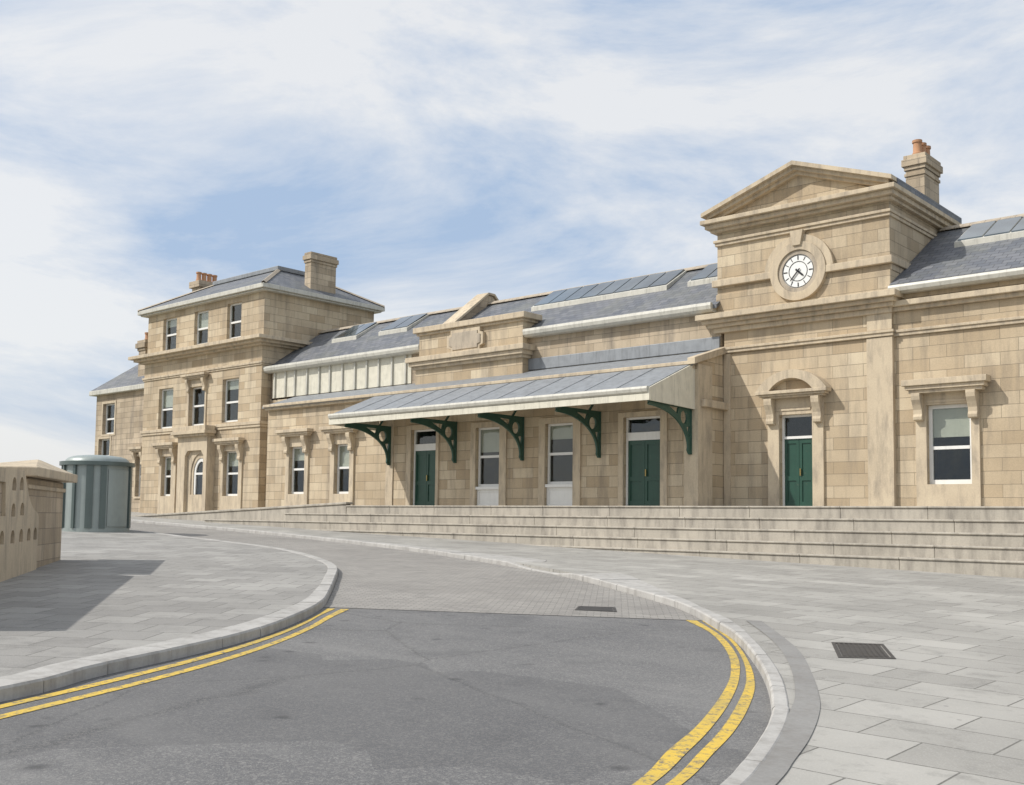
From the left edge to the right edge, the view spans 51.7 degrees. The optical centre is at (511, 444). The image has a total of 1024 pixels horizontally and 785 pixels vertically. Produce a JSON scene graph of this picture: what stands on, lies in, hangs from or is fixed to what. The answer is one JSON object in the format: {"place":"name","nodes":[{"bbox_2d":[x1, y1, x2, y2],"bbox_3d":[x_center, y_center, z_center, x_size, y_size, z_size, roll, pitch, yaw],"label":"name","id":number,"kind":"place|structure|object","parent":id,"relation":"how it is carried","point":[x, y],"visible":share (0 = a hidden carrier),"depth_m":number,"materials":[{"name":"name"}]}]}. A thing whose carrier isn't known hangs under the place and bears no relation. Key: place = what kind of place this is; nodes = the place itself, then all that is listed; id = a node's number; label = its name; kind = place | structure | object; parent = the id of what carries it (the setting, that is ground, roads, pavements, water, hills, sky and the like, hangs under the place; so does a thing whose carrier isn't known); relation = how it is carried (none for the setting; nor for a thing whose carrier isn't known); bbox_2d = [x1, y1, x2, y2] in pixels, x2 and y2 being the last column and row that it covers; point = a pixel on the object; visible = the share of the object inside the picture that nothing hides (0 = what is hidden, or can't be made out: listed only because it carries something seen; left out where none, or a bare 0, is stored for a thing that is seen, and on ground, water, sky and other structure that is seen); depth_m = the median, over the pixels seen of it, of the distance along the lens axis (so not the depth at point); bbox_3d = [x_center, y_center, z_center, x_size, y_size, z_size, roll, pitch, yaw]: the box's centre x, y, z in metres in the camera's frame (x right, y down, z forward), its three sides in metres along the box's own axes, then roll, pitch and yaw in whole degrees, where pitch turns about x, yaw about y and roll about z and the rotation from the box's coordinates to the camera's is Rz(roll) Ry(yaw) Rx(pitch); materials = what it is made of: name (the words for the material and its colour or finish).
{"place":"outdoors","nodes":[
{"label":"outdoors","id":0,"kind":"place"},
{"bbox_2d":[0,531,327,676],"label":"island pavement","id":1,"kind":"structure","parent":0,"point":[87,594],"depth_m":15.64,"materials":[{"name":"grey stone"}]},
{"bbox_2d":[0,467,38,581],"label":"boundary wall","id":2,"kind":"structure","parent":1,"relation":"on","point":[19,521],"depth_m":17.61,"materials":[{"name":"stone"}]},
{"bbox_2d":[0,460,77,567],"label":"gate pier","id":3,"kind":"structure","parent":1,"relation":"on","point":[45,484],"depth_m":20.15,"materials":[{"name":"stone"}]},
{"bbox_2d":[59,455,134,531],"bbox_3d":[-13.740,1.627,34.956,2.340,2.554,2.340,-3,-5,41],"label":"round kiosk","id":4,"kind":"object","parent":1,"relation":"on","point":[97,496],"visible":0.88,"depth_m":34.06,"materials":[{"name":"metal"}]},
{"bbox_2d":[106,470,127,526],"bbox_3d":[-12.839,1.753,34.479,0.107,1.839,0.809,-1,-5,27],"label":"door","id":5,"kind":"structure","parent":4,"relation":"in","point":[117,479],"depth_m":34.38,"materials":[{"name":"metal"}]},
{"bbox_2d":[0,574,771,784],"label":"road","id":6,"kind":"structure","parent":0,"point":[355,696],"depth_m":8.22,"materials":[{"name":"grey asphalt"}]},
{"bbox_2d":[0,530,337,701],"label":"kerb","id":7,"kind":"structure","parent":6,"relation":"on","point":[41,679],"depth_m":10.39,"materials":[{"name":"stone"}]},
{"bbox_2d":[0,608,347,718],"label":"double yellow lines","id":8,"kind":"object","parent":6,"relation":"on","point":[17,712],"visible":1,"depth_m":9.61,"materials":[{"name":"paint"}]},
{"bbox_2d":[130,522,701,620],"bbox_3d":[-13.146,3.015,36.148,8.488,1.449,53.462,4,-5,-37],"label":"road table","id":9,"kind":"object","parent":6,"relation":"on","point":[370,577],"visible":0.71,"depth_m":19.08,"materials":[{"name":"grey asphalt"}]},
{"bbox_2d":[575,606,616,611],"bbox_3d":[1.242,2.453,15.675,0.612,0.061,0.612,0,-4,5],"label":"gully grate","id":10,"kind":"object","parent":9,"relation":"on","point":[595,608],"visible":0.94,"depth_m":15.64,"materials":[{"name":"metal"}]},
{"bbox_2d":[131,519,789,784],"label":"kerb","id":11,"kind":"structure","parent":6,"relation":"on","point":[749,765],"depth_m":15.87,"materials":[{"name":"stone"}]},
{"bbox_2d":[632,620,754,784],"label":"double yellow lines","id":12,"kind":"object","parent":6,"relation":"on","point":[671,757],"visible":0.98,"depth_m":7.84,"materials":[{"name":"paint"}]},
{"bbox_2d":[0,0,1023,468],"label":"sky","id":13,"kind":"structure","parent":0,"point":[446,153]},
{"bbox_2d":[131,512,1023,784],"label":"pavement","id":14,"kind":"structure","parent":0,"point":[939,700],"depth_m":12.00,"materials":[{"name":"grey stone"}]},
{"bbox_2d":[89,332,147,511],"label":"side wing","id":15,"kind":"structure","parent":14,"relation":"on","point":[119,413],"depth_m":59.79,"materials":[{"name":"beige stone"}]},
{"bbox_2d":[101,439,109,454],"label":"window","id":16,"kind":"structure","parent":15,"relation":"in","point":[103,440],"depth_m":61.56,"materials":[{"name":"white paint"}]},
{"bbox_2d":[105,403,114,433],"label":"window","id":17,"kind":"structure","parent":15,"relation":"in","point":[107,405],"depth_m":61.41,"materials":[{"name":"white paint"}]},
{"bbox_2d":[139,465,140,496],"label":"window","id":18,"kind":"structure","parent":15,"relation":"in","point":[140,465],"depth_m":58.54,"materials":[{"name":"white paint"}]},
{"bbox_2d":[132,502,352,520],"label":"access ramp","id":19,"kind":"structure","parent":14,"relation":"on","point":[270,513],"depth_m":43.99,"materials":[{"name":"stone"}]},
{"bbox_2d":[128,251,384,513],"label":"station house","id":20,"kind":"structure","parent":14,"relation":"on","point":[215,346],"depth_m":53.47,"materials":[{"name":"stone"}]},
{"bbox_2d":[161,388,172,428],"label":"window","id":21,"kind":"structure","parent":20,"relation":"in","point":[167,394],"depth_m":56.60,"materials":[{"name":"white paint"}]},
{"bbox_2d":[164,457,170,495],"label":"window","id":22,"kind":"structure","parent":20,"relation":"in","point":[167,465],"depth_m":56.03,"materials":[{"name":"white paint"}]},
{"bbox_2d":[165,317,176,349],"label":"window","id":23,"kind":"structure","parent":20,"relation":"in","point":[172,322],"depth_m":56.91,"materials":[{"name":"white paint"}]},
{"bbox_2d":[192,387,203,425],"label":"window","id":24,"kind":"structure","parent":20,"relation":"in","point":[194,406],"depth_m":54.66,"materials":[{"name":"white paint"}]},
{"bbox_2d":[193,458,202,494],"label":"window","id":25,"kind":"structure","parent":20,"relation":"in","point":[200,460],"depth_m":53.43,"materials":[{"name":"white paint"}]},
{"bbox_2d":[197,310,208,344],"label":"window","id":26,"kind":"structure","parent":20,"relation":"in","point":[202,322],"depth_m":54.85,"materials":[{"name":"white paint"}]},
{"bbox_2d":[226,451,237,495],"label":"window","id":27,"kind":"structure","parent":20,"relation":"in","point":[231,455],"depth_m":52.16,"materials":[{"name":"white paint"}]},
{"bbox_2d":[225,378,238,421],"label":"window","id":28,"kind":"structure","parent":20,"relation":"in","point":[231,384],"depth_m":52.65,"materials":[{"name":"white paint"}]},
{"bbox_2d":[229,302,241,338],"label":"window","id":29,"kind":"structure","parent":20,"relation":"in","point":[231,306],"depth_m":52.94,"materials":[{"name":"white paint"}]},
{"bbox_2d":[262,263,728,506],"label":"station range","id":30,"kind":"structure","parent":14,"relation":"on","point":[620,325],"depth_m":39.53,"materials":[{"name":"stone"}]},
{"bbox_2d":[292,447,304,493],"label":"window","id":31,"kind":"structure","parent":30,"relation":"in","point":[298,455],"depth_m":46.74,"materials":[{"name":"white paint"}]},
{"bbox_2d":[337,444,348,493],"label":"window","id":32,"kind":"structure","parent":30,"relation":"in","point":[343,454],"depth_m":44.66,"materials":[{"name":"white paint"}]},
{"bbox_2d":[478,427,498,486],"bbox_3d":[-0.765,0.464,38.955,1.200,2.190,0.127,-3,-5,41],"label":"window","id":33,"kind":"structure","parent":30,"relation":"in","point":[488,437],"depth_m":39.14,"materials":[{"name":"white paint"}]},
{"bbox_2d":[328,365,694,464],"bbox_3d":[-0.706,-0.891,37.000,14.900,2.802,2.658,-3,-5,41],"label":"station canopy","id":34,"kind":"object","parent":30,"relation":"attached to","point":[664,388],"visible":1,"depth_m":35.34,"materials":[{"name":"grey metal"}]},
{"bbox_2d":[548,423,572,483],"bbox_3d":[1.760,0.324,36.720,1.250,2.120,0.127,-3,-5,41],"label":"window","id":35,"kind":"structure","parent":30,"relation":"in","point":[561,430],"depth_m":36.91,"materials":[{"name":"white paint"}]},
{"bbox_2d":[204,505,1023,577],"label":"stone steps","id":36,"kind":"structure","parent":14,"relation":"on","point":[980,540],"depth_m":28.18,"materials":[{"name":"stone"}]},
{"bbox_2d":[743,620,819,784],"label":"kerbside channel","id":37,"kind":"object","parent":14,"relation":"on","point":[794,737],"visible":1,"depth_m":7.73,"materials":[{"name":"grey concrete"}]},
{"bbox_2d":[695,139,961,505],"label":"clock pavilion","id":38,"kind":"structure","parent":14,"relation":"on","point":[809,391],"depth_m":32.35,"materials":[{"name":"stone"}]},
{"bbox_2d":[778,250,816,291],"bbox_3d":[8.859,-5.356,32.685,1.310,1.310,0.140,-3,-5,41],"label":"station clock","id":39,"kind":"object","parent":38,"relation":"attached to","point":[797,272],"visible":1,"depth_m":32.66,"materials":[{"name":"metal"}]},
{"bbox_2d":[831,642,895,658],"bbox_3d":[3.743,2.219,11.308,0.573,0.071,1.237,0,-4,13],"label":"drain grate","id":40,"kind":"object","parent":14,"relation":"on","point":[858,650],"visible":0.93,"depth_m":11.25,"materials":[{"name":"metal"}]},
{"bbox_2d":[888,214,1023,505],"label":"station wing","id":41,"kind":"structure","parent":14,"relation":"on","point":[958,319],"depth_m":29.59,"materials":[{"name":"beige stone"}]},
{"bbox_2d":[929,404,971,483],"bbox_3d":[12.325,-0.003,29.627,1.220,2.240,0.127,-3,-5,41],"label":"window","id":42,"kind":"structure","parent":41,"relation":"in","point":[952,420],"depth_m":29.74,"materials":[{"name":"white paint"}]}
]}

